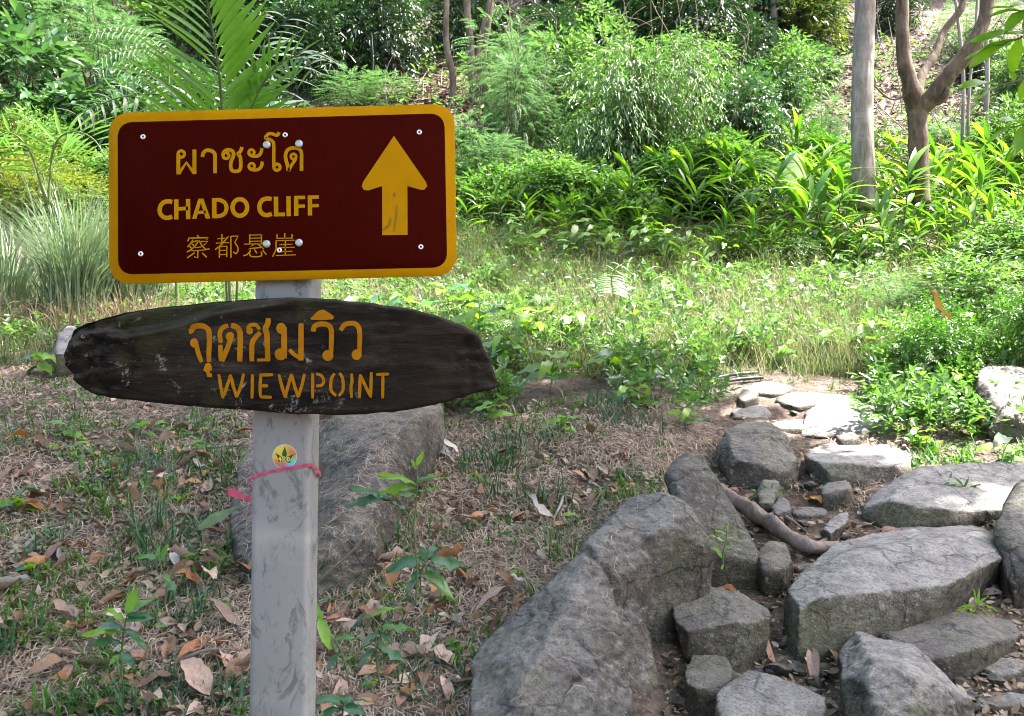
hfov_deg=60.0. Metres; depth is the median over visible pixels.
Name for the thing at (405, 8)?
shrub
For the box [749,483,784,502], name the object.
weed
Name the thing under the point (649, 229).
herb
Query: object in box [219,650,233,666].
fallen leaf
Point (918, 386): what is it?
meadow weeds
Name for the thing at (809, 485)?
stone
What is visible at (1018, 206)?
ginger plant
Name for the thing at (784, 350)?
herb
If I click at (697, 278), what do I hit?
herb
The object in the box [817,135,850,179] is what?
ginger plant
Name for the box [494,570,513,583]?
fallen leaf
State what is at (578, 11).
shrub
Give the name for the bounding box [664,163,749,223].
shrub
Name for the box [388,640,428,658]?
fallen leaf
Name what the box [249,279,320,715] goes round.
signpost
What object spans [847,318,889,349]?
herb
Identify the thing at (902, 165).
ginger plant
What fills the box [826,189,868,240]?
ginger plant
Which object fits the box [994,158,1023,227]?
ginger plant
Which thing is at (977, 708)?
stone
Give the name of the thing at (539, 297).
herb
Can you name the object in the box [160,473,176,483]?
seedling
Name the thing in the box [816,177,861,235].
ginger plant
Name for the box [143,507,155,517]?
seedling
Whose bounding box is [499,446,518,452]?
fallen leaf
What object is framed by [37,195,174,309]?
grass clump
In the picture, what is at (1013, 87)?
shrub
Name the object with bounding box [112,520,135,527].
fallen leaf
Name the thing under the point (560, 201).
ginger plant
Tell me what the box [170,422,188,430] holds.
fallen leaf
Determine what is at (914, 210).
ginger plant
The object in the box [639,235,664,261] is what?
herb
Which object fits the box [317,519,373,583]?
dry stalk
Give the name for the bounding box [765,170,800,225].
ginger plant
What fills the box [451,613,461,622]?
fallen leaf
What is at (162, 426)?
seedling
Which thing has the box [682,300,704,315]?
herb
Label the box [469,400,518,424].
herb
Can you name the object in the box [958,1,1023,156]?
overhanging branch
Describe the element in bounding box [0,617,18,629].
fallen leaf
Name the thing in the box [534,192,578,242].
ginger plant
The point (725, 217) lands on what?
ginger plant
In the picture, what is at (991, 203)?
ginger plant
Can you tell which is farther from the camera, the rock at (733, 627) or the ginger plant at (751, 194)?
the ginger plant at (751, 194)
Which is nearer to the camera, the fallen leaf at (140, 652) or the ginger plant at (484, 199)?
the fallen leaf at (140, 652)
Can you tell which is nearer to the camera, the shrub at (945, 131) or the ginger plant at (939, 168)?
the ginger plant at (939, 168)
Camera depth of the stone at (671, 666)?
2.93 m
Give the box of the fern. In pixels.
[595,257,668,300]
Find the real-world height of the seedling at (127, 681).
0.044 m
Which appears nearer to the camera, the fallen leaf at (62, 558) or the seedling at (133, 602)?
the seedling at (133, 602)
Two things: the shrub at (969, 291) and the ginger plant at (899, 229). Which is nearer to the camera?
the shrub at (969, 291)
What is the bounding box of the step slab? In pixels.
[782,525,1001,663]
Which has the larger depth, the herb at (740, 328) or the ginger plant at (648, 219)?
the ginger plant at (648, 219)
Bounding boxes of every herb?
[0,484,48,511]
[12,559,47,575]
[19,351,55,376]
[45,418,90,441]
[344,293,388,303]
[386,291,433,310]
[414,281,492,322]
[451,300,506,341]
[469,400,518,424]
[474,283,491,301]
[482,321,528,366]
[483,267,500,290]
[497,213,526,246]
[507,254,524,271]
[509,286,529,302]
[511,305,565,345]
[516,350,589,392]
[526,294,561,311]
[527,223,572,247]
[544,415,580,430]
[551,311,597,345]
[554,218,596,246]
[554,239,581,263]
[559,324,583,353]
[573,337,609,352]
[578,230,608,253]
[579,226,600,244]
[580,221,612,253]
[584,348,638,376]
[595,218,625,248]
[596,227,628,260]
[609,377,654,407]
[620,222,655,258]
[621,307,666,325]
[622,286,649,307]
[624,300,651,311]
[625,206,657,240]
[637,222,662,250]
[638,216,671,251]
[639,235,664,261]
[640,367,687,398]
[647,277,683,295]
[655,231,677,259]
[657,224,687,257]
[657,329,683,346]
[659,284,677,303]
[666,408,709,429]
[679,226,710,255]
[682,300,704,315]
[686,359,718,386]
[687,261,703,280]
[687,272,714,295]
[704,235,740,267]
[721,262,745,278]
[724,325,761,356]
[739,301,762,320]
[742,226,770,258]
[748,280,763,296]
[764,317,787,338]
[768,339,803,361]
[783,278,801,302]
[785,231,830,261]
[795,284,814,303]
[805,220,828,258]
[809,255,821,273]
[814,327,843,352]
[815,260,835,282]
[819,220,840,239]
[822,231,863,259]
[829,290,856,305]
[834,253,853,280]
[834,272,852,291]
[838,227,862,251]
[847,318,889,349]
[848,229,891,257]
[859,258,889,277]
[864,261,888,277]
[886,321,909,338]
[890,235,924,268]
[905,426,941,444]
[919,351,952,372]
[943,312,988,339]
[946,366,975,397]
[953,416,988,436]
[974,432,1023,463]
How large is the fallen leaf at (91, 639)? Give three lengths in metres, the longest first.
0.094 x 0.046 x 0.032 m
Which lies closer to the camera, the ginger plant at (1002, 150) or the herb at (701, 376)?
the herb at (701, 376)
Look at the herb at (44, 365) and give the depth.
6.01 m
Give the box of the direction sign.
[109,104,456,283]
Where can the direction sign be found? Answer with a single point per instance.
(284, 194)
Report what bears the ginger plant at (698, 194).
on the ground at (654, 700)
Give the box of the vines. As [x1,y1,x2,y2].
[493,0,753,147]
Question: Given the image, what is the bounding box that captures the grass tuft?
[956,589,996,617]
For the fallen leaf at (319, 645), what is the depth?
2.89 m
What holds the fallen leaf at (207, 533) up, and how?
on the ground at (654, 700)
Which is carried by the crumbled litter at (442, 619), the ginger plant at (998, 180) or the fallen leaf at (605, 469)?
the fallen leaf at (605, 469)
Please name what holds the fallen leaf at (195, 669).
on the crumbled litter at (442, 619)
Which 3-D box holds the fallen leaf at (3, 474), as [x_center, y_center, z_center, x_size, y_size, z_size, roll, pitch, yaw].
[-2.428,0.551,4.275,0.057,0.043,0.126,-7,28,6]
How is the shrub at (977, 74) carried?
on the ground at (654, 700)
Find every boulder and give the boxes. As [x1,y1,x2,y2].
[230,403,444,609]
[469,492,712,715]
[976,366,1023,441]
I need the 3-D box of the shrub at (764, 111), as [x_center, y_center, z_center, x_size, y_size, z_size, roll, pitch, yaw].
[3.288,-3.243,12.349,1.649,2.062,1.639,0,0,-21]
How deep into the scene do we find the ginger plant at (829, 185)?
10.87 m
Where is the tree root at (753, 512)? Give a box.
[721,483,850,553]
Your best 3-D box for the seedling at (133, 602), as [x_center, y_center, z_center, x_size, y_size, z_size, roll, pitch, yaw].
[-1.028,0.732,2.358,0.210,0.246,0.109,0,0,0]
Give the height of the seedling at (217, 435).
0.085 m
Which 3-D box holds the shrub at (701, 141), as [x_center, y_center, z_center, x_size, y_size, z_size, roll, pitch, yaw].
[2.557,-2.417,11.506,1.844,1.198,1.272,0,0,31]
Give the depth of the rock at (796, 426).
5.24 m
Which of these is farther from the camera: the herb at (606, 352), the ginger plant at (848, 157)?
the ginger plant at (848, 157)
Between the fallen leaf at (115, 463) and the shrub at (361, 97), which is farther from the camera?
the shrub at (361, 97)
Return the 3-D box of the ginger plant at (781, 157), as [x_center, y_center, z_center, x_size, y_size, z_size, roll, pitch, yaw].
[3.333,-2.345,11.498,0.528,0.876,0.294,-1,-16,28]
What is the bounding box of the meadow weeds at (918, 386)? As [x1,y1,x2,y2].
[0,202,1023,435]
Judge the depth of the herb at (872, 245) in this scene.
9.56 m
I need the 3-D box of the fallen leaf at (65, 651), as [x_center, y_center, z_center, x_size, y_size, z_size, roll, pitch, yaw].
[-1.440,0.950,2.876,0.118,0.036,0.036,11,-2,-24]
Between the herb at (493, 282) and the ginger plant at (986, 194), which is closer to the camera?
the herb at (493, 282)
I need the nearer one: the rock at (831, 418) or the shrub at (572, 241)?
the rock at (831, 418)
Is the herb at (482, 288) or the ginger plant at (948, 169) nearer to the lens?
the herb at (482, 288)
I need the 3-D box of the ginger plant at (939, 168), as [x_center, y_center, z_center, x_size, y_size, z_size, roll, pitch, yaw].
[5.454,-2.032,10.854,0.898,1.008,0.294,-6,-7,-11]
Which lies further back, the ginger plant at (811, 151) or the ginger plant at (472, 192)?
the ginger plant at (811, 151)
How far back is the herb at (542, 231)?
9.94 m
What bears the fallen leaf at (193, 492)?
on the ground at (654, 700)
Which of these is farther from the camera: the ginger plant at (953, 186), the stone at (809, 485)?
the ginger plant at (953, 186)
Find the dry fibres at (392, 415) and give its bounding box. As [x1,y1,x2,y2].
[230,365,1023,713]
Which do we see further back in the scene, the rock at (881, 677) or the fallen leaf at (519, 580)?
the fallen leaf at (519, 580)
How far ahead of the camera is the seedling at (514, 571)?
3.32 m
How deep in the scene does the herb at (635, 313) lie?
7.38 m
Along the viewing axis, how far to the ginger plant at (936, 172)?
11.16 m
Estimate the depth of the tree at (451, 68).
15.15 m
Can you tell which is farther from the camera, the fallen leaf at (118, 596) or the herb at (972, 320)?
the herb at (972, 320)
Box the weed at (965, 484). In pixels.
[944,476,980,487]
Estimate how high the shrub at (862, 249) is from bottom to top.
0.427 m
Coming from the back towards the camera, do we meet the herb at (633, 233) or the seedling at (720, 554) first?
the herb at (633, 233)
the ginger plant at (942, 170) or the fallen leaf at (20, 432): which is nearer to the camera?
the fallen leaf at (20, 432)
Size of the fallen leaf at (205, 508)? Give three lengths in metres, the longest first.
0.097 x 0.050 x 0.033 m
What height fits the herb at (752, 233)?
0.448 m
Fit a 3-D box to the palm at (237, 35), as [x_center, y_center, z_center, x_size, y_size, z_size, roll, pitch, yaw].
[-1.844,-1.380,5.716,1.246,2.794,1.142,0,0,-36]
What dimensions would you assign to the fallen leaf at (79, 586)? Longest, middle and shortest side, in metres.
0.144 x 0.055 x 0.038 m
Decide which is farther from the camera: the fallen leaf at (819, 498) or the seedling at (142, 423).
the seedling at (142, 423)
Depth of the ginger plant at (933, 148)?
11.31 m
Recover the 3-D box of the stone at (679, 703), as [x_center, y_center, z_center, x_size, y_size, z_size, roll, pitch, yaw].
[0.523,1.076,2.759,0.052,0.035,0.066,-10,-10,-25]
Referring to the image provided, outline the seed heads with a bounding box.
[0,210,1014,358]
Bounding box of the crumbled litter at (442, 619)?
[0,335,1023,715]
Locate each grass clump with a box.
[0,163,126,325]
[0,199,67,312]
[0,283,113,328]
[1,286,145,337]
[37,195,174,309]
[56,290,194,320]
[66,279,211,320]
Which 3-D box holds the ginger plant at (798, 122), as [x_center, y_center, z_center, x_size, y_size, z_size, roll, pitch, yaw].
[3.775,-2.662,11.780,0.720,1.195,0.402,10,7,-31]
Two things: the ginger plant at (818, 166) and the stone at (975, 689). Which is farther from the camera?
the ginger plant at (818, 166)
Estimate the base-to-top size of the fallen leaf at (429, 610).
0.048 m
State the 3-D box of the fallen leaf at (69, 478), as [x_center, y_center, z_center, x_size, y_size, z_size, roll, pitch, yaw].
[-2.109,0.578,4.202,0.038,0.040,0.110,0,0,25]
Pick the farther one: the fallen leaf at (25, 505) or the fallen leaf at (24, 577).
the fallen leaf at (25, 505)
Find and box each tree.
[0,0,78,89]
[443,0,456,103]
[463,0,475,105]
[475,0,490,104]
[482,0,493,101]
[770,0,777,53]
[851,0,876,210]
[875,0,994,205]
[954,0,965,155]
[966,0,978,145]
[983,40,989,126]
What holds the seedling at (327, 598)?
on the ground at (654, 700)
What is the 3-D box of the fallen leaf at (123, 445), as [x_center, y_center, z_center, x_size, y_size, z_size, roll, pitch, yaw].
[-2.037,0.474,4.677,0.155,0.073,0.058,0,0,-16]
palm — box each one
[0,105,114,204]
[58,11,352,134]
[111,0,335,300]
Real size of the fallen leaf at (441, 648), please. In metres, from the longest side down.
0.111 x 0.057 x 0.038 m
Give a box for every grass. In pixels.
[0,204,1020,378]
[0,338,1023,715]
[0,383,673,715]
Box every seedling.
[7,583,30,596]
[41,443,61,455]
[47,429,69,442]
[59,444,88,457]
[67,411,83,419]
[73,440,99,456]
[81,586,167,680]
[84,481,101,494]
[100,469,115,478]
[101,613,112,621]
[115,677,128,684]
[123,420,158,438]
[134,544,175,603]
[137,695,159,704]
[142,442,168,451]
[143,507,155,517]
[143,607,164,618]
[152,623,169,633]
[154,420,170,429]
[154,697,166,706]
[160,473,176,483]
[167,427,198,434]
[169,494,193,501]
[178,552,212,567]
[186,439,218,448]
[200,427,225,436]
[315,694,369,715]
[317,603,414,680]
[319,596,335,602]
[345,656,358,666]
[346,451,446,603]
[358,681,384,692]
[363,674,394,685]
[383,594,398,602]
[385,544,466,604]
[444,638,460,644]
[446,647,465,660]
[451,658,466,670]
[458,461,474,470]
[469,472,491,484]
[499,531,522,545]
[503,545,518,557]
[509,569,537,576]
[561,512,588,525]
[709,524,740,568]
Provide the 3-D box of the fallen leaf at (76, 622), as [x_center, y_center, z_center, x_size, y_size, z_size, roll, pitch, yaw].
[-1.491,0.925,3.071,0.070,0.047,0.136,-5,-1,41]
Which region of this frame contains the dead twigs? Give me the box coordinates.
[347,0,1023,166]
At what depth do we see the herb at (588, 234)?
9.76 m
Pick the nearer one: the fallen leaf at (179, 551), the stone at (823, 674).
the stone at (823, 674)
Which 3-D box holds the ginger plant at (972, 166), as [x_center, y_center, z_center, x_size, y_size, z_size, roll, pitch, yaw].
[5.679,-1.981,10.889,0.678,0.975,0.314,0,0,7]
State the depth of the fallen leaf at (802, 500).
4.19 m
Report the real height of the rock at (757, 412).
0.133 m
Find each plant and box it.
[89,27,179,305]
[456,197,484,243]
[456,204,470,235]
[462,185,496,228]
[469,189,499,222]
[476,178,511,235]
[480,197,503,226]
[502,183,531,235]
[510,216,545,246]
[513,189,542,234]
[519,193,546,231]
[520,207,544,239]
[532,199,551,226]
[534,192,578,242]
[534,204,572,242]
[543,194,585,235]
[547,211,567,233]
[548,191,581,230]
[553,207,578,233]
[584,181,610,220]
[585,205,618,242]
[586,203,626,244]
[587,177,624,225]
[599,199,628,228]
[602,197,634,240]
[608,174,661,227]
[611,151,664,226]
[611,178,649,231]
[617,196,636,240]
[618,203,657,240]
[631,174,672,216]
[633,215,652,244]
[633,215,657,243]
[636,159,682,214]
[641,153,692,209]
[642,143,714,212]
[644,145,685,207]
[649,238,681,277]
[650,204,686,236]
[659,173,730,234]
[660,190,687,228]
[661,140,716,230]
[661,146,730,226]
[668,234,714,273]
[679,175,717,243]
[688,246,714,264]
[692,183,752,242]
[700,146,756,218]
[700,153,757,228]
[702,149,751,218]
[704,234,724,266]
[705,136,750,160]
[707,151,749,228]
[709,205,743,261]
[710,133,747,211]
[714,182,785,244]
[718,183,767,240]
[719,211,752,264]
[726,141,775,204]
[728,126,778,198]
[728,174,770,233]
[733,154,784,228]
[733,156,799,227]
[735,148,803,233]
[738,179,791,252]
[738,204,778,256]
[741,219,779,261]
[743,138,782,160]
[745,216,793,266]
[749,169,773,219]
[750,165,796,224]
[755,144,814,208]
[756,216,801,270]
[757,226,779,261]
[760,151,783,201]
[763,149,847,234]
[764,191,831,236]
[765,166,852,261]
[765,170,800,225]
[768,180,810,234]
[769,150,817,223]
[770,175,819,249]
[771,228,805,271]
[774,143,821,194]
[776,218,801,262]
[778,181,841,251]
[779,107,827,163]
[782,142,827,211]
[785,141,845,223]
[785,147,852,223]
[788,235,808,268]
[789,172,822,237]
[790,224,810,255]
[797,215,833,260]
[802,222,834,261]
[805,153,864,234]
[807,154,850,214]
[807,217,856,266]
[808,136,850,198]
[811,169,843,217]
[813,156,854,219]
[815,151,846,211]
[816,160,882,255]
[816,168,851,220]
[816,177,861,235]
[816,181,866,245]
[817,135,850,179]
[818,234,841,273]
[818,235,840,266]
[823,173,893,253]
[823,211,866,258]
[825,228,843,261]
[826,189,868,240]
[838,118,893,199]
[841,235,872,275]
[842,147,899,226]
[843,185,905,258]
[844,225,870,257]
[845,119,903,211]
[845,134,892,178]
[845,186,892,226]
[846,153,909,242]
[856,204,899,263]
[859,174,925,245]
[863,143,939,252]
[863,158,940,234]
[869,214,905,267]
[875,151,900,208]
[877,223,910,257]
[882,199,921,250]
[883,132,932,185]
[883,230,899,263]
[885,129,940,190]
[885,157,941,234]
[885,159,949,237]
[887,230,929,268]
[889,164,908,225]
[891,193,944,251]
[893,202,934,255]
[894,171,942,231]
[896,162,904,199]
[897,213,943,263]
[901,143,950,231]
[903,146,954,187]
[906,206,958,257]
[911,217,932,258]
[914,147,969,244]
[915,207,955,263]
[917,242,945,274]
[920,194,976,248]
[928,132,963,208]
[928,229,971,263]
[929,130,997,191]
[929,150,984,225]
[935,167,963,218]
[936,173,1005,238]
[937,127,990,207]
[938,217,967,251]
[942,223,958,251]
[946,139,987,195]
[947,197,988,263]
[948,217,972,251]
[949,150,964,191]
[949,156,1000,218]
[950,158,1018,222]
[952,161,1006,230]
[953,140,1018,206]
[954,144,1007,224]
[954,150,1020,246]
[956,149,997,216]
[966,117,1013,194]
[966,121,1023,195]
[970,188,1011,254]
[971,144,1023,207]
[972,159,1022,206]
[972,189,1005,233]
[973,135,1012,209]
[979,186,1023,228]
[984,132,1019,199]
[984,139,1021,195]
[992,144,1023,198]
[992,201,1023,230]
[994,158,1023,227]
[999,163,1023,184]
[1006,143,1023,199]
[1009,199,1023,228]
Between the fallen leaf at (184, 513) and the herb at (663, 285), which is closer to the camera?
the fallen leaf at (184, 513)
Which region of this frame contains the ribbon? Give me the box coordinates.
[228,463,320,514]
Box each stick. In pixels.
[173,647,230,661]
[215,444,246,447]
[552,495,563,519]
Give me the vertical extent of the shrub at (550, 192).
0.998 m
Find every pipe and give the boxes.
[712,371,758,378]
[717,376,763,383]
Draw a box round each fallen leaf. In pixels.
[0,467,16,479]
[0,574,31,584]
[0,577,21,589]
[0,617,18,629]
[5,429,29,439]
[9,463,41,477]
[16,554,27,563]
[16,639,30,651]
[17,498,46,509]
[18,500,45,515]
[23,654,72,678]
[24,610,50,621]
[28,489,44,493]
[29,491,49,497]
[34,427,41,435]
[34,434,49,448]
[37,513,52,521]
[40,538,68,568]
[48,646,85,655]
[52,599,77,617]
[55,554,76,566]
[56,501,67,513]
[56,546,67,558]
[57,475,78,485]
[58,620,91,634]
[63,619,97,630]
[74,540,90,552]
[74,581,108,595]
[78,624,87,636]
[78,657,109,665]
[79,619,89,639]
[84,637,96,645]
[88,551,112,567]
[89,589,122,606]
[91,517,104,529]
[95,695,117,708]
[97,462,119,473]
[99,665,126,685]
[106,608,127,622]
[110,442,140,452]
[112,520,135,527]
[112,594,125,599]
[114,622,130,636]
[114,644,130,652]
[115,537,129,547]
[123,432,134,440]
[123,569,140,582]
[125,545,144,553]
[129,669,179,687]
[131,647,145,660]
[134,656,150,660]
[139,624,143,635]
[140,696,153,713]
[141,687,161,702]
[145,418,160,430]
[145,584,180,605]
[147,478,168,490]
[150,466,165,478]
[155,616,189,627]
[159,429,174,441]
[161,635,175,658]
[167,545,196,558]
[167,603,192,614]
[168,559,188,577]
[169,545,183,564]
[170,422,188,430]
[172,656,182,672]
[174,512,192,517]
[175,567,202,587]
[177,477,189,485]
[177,486,202,497]
[177,620,193,632]
[178,451,199,465]
[178,636,207,657]
[181,450,207,457]
[181,574,203,586]
[181,657,212,694]
[185,560,204,572]
[188,448,210,457]
[192,458,207,467]
[197,525,225,531]
[198,506,240,529]
[199,478,212,492]
[199,506,211,512]
[200,556,220,565]
[201,549,220,561]
[202,531,208,547]
[202,566,217,578]
[202,590,216,607]
[208,458,220,464]
[209,598,242,628]
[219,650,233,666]
[223,657,246,680]
[234,650,249,666]
[237,561,251,569]
[238,427,252,432]
[316,640,324,651]
[326,647,335,656]
[333,678,347,695]
[336,663,354,680]
[337,693,381,704]
[359,604,381,619]
[363,598,380,627]
[378,546,402,559]
[385,559,399,590]
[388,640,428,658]
[399,683,414,695]
[402,525,421,541]
[415,516,422,528]
[416,669,431,685]
[418,483,429,487]
[420,630,440,658]
[426,523,440,531]
[427,603,445,617]
[429,583,436,591]
[429,644,455,666]
[435,543,463,556]
[439,675,460,684]
[440,444,451,455]
[443,439,458,456]
[446,507,460,515]
[446,704,457,715]
[450,514,481,520]
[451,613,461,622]
[456,568,472,580]
[463,575,479,596]
[470,539,484,547]
[474,586,510,610]
[477,483,484,492]
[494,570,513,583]
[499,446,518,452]
[503,538,521,545]
[510,573,527,585]
[517,515,527,521]
[528,493,554,517]
[534,451,542,458]
[537,549,547,561]
[581,467,597,481]
[585,422,598,433]
[597,464,607,473]
[798,495,806,505]
[806,649,819,675]
[808,495,821,503]
[932,289,950,319]
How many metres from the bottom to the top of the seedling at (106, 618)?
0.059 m
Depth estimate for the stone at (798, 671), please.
2.92 m
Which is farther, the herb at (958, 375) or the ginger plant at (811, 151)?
the ginger plant at (811, 151)
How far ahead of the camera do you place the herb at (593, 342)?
6.63 m
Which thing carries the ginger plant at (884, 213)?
on the ground at (654, 700)
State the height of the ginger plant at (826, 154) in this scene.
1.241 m
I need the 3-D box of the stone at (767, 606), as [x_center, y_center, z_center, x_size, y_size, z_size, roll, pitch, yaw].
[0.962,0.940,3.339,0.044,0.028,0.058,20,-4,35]
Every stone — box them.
[665,663,673,668]
[671,697,686,710]
[733,670,739,679]
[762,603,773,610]
[763,662,791,676]
[763,668,774,674]
[775,642,785,648]
[786,663,806,676]
[789,660,804,669]
[797,520,808,526]
[799,481,817,490]
[805,675,823,689]
[807,686,823,695]
[818,670,827,678]
[819,663,830,678]
[840,534,850,540]
[953,677,969,687]
[964,688,978,700]
[972,687,980,693]
[973,703,984,712]
[981,673,1005,685]
[985,703,994,710]
[988,520,994,526]
[1016,677,1023,683]
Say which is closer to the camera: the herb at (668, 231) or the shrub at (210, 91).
the herb at (668, 231)
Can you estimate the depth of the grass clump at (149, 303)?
7.33 m
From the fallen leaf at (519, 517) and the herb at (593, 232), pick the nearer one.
the fallen leaf at (519, 517)
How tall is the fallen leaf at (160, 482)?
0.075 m
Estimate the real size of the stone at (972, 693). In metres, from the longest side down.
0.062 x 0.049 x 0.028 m
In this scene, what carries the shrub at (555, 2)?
on the ground at (654, 700)
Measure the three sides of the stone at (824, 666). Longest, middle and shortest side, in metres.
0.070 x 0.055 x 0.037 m
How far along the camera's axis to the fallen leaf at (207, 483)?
4.14 m
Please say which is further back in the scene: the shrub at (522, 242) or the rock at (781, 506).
the shrub at (522, 242)
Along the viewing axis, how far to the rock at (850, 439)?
4.95 m
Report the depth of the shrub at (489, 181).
10.97 m
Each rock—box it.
[49,326,75,379]
[663,453,759,589]
[672,587,770,673]
[684,655,732,715]
[714,671,826,715]
[715,421,799,490]
[731,405,771,419]
[737,388,758,407]
[741,381,794,397]
[756,479,782,512]
[758,541,793,597]
[771,497,791,529]
[772,419,811,433]
[775,392,850,412]
[792,507,828,518]
[793,563,811,572]
[801,398,897,439]
[804,442,919,486]
[820,480,852,510]
[820,512,849,540]
[837,433,861,444]
[837,631,974,715]
[860,461,1023,527]
[878,612,1023,681]
[975,692,1023,715]
[980,657,1023,681]
[993,479,1023,608]
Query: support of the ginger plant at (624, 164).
on the ground at (654, 700)
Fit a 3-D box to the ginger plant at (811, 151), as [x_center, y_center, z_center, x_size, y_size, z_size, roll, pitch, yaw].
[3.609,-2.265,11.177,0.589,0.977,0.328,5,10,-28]
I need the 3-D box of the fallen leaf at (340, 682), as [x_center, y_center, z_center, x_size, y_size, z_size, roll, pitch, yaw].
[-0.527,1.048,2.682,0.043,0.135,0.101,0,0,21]
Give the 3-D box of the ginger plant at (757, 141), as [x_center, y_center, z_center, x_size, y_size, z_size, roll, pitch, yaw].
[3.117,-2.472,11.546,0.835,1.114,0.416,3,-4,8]
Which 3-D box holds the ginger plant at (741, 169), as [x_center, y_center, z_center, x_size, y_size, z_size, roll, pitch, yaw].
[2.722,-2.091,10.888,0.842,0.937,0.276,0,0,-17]
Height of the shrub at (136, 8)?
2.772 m
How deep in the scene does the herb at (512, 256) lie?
9.26 m
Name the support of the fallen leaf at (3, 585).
on the ground at (654, 700)
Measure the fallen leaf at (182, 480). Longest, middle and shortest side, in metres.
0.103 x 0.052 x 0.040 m
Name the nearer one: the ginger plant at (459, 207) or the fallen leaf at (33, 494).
the fallen leaf at (33, 494)
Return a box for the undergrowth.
[0,2,1023,243]
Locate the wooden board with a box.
[64,297,496,414]
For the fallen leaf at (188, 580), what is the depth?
3.36 m
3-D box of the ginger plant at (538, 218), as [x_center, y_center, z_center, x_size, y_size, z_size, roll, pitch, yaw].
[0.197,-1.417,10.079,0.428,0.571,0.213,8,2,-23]
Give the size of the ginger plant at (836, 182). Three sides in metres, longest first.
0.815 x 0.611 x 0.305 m
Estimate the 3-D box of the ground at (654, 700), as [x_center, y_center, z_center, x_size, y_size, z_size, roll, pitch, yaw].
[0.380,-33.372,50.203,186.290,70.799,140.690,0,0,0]
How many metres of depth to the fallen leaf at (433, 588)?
3.18 m
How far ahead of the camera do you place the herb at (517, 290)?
8.25 m
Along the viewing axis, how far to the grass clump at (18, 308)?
7.31 m
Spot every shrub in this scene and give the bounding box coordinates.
[0,0,99,166]
[0,101,95,204]
[0,109,58,204]
[0,131,108,231]
[3,91,107,154]
[6,0,122,58]
[10,0,175,98]
[31,51,200,174]
[72,146,108,202]
[88,0,215,53]
[101,54,229,111]
[164,0,275,69]
[165,75,238,110]
[196,0,340,53]
[248,0,352,60]
[248,0,383,101]
[302,62,424,106]
[333,0,420,51]
[336,0,423,24]
[340,0,442,82]
[422,0,522,59]
[450,5,575,135]
[452,109,533,178]
[455,126,491,161]
[457,160,536,220]
[475,41,573,162]
[494,232,544,259]
[499,159,587,221]
[501,1,586,81]
[503,146,647,216]
[509,0,599,44]
[520,0,636,133]
[539,0,728,57]
[548,231,623,263]
[552,14,686,181]
[573,0,676,61]
[584,184,658,221]
[606,24,738,155]
[622,232,691,264]
[623,151,713,207]
[632,0,762,77]
[633,20,745,113]
[655,125,778,207]
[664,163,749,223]
[669,0,776,49]
[696,230,762,264]
[701,51,819,170]
[705,11,788,97]
[734,151,783,206]
[735,0,853,58]
[742,25,841,114]
[765,35,850,93]
[768,232,830,264]
[771,0,853,59]
[783,116,849,167]
[792,91,850,151]
[821,237,879,264]
[850,0,932,34]
[854,290,1009,382]
[859,272,951,320]
[897,235,1023,336]
[902,121,982,151]
[921,0,1023,65]
[940,207,1023,287]
[945,48,1007,84]
[954,92,1023,190]
[971,37,1023,124]
[971,263,1023,366]
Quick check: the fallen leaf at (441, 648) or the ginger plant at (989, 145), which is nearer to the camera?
the fallen leaf at (441, 648)
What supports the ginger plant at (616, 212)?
on the ground at (654, 700)
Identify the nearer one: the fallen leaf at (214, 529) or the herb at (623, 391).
the fallen leaf at (214, 529)
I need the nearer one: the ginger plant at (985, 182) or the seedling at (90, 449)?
the seedling at (90, 449)
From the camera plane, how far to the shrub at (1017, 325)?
6.05 m
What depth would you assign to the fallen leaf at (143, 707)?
2.63 m
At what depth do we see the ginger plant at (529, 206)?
9.99 m
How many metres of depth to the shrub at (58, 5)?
16.55 m
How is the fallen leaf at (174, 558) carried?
on the ground at (654, 700)
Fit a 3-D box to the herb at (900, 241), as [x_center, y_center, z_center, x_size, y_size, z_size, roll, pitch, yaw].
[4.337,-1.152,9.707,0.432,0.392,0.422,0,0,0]
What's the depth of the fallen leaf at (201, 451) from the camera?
4.50 m
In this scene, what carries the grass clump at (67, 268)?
on the ground at (654, 700)
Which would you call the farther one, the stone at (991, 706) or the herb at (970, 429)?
the herb at (970, 429)
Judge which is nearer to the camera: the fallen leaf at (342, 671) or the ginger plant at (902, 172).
the fallen leaf at (342, 671)
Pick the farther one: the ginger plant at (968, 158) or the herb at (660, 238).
the ginger plant at (968, 158)
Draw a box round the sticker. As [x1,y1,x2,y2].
[272,444,296,467]
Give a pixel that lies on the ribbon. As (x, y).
(232, 492)
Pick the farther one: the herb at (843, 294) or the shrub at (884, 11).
the shrub at (884, 11)
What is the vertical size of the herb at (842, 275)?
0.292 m
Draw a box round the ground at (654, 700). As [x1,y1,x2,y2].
[0,0,1023,715]
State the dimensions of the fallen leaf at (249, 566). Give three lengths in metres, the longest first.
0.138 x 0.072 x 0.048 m
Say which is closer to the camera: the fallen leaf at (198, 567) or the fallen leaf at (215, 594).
the fallen leaf at (215, 594)
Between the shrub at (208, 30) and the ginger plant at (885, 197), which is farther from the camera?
the shrub at (208, 30)
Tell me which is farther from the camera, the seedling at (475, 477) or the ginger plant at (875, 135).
the ginger plant at (875, 135)
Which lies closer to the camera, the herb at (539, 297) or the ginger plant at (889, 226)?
the herb at (539, 297)

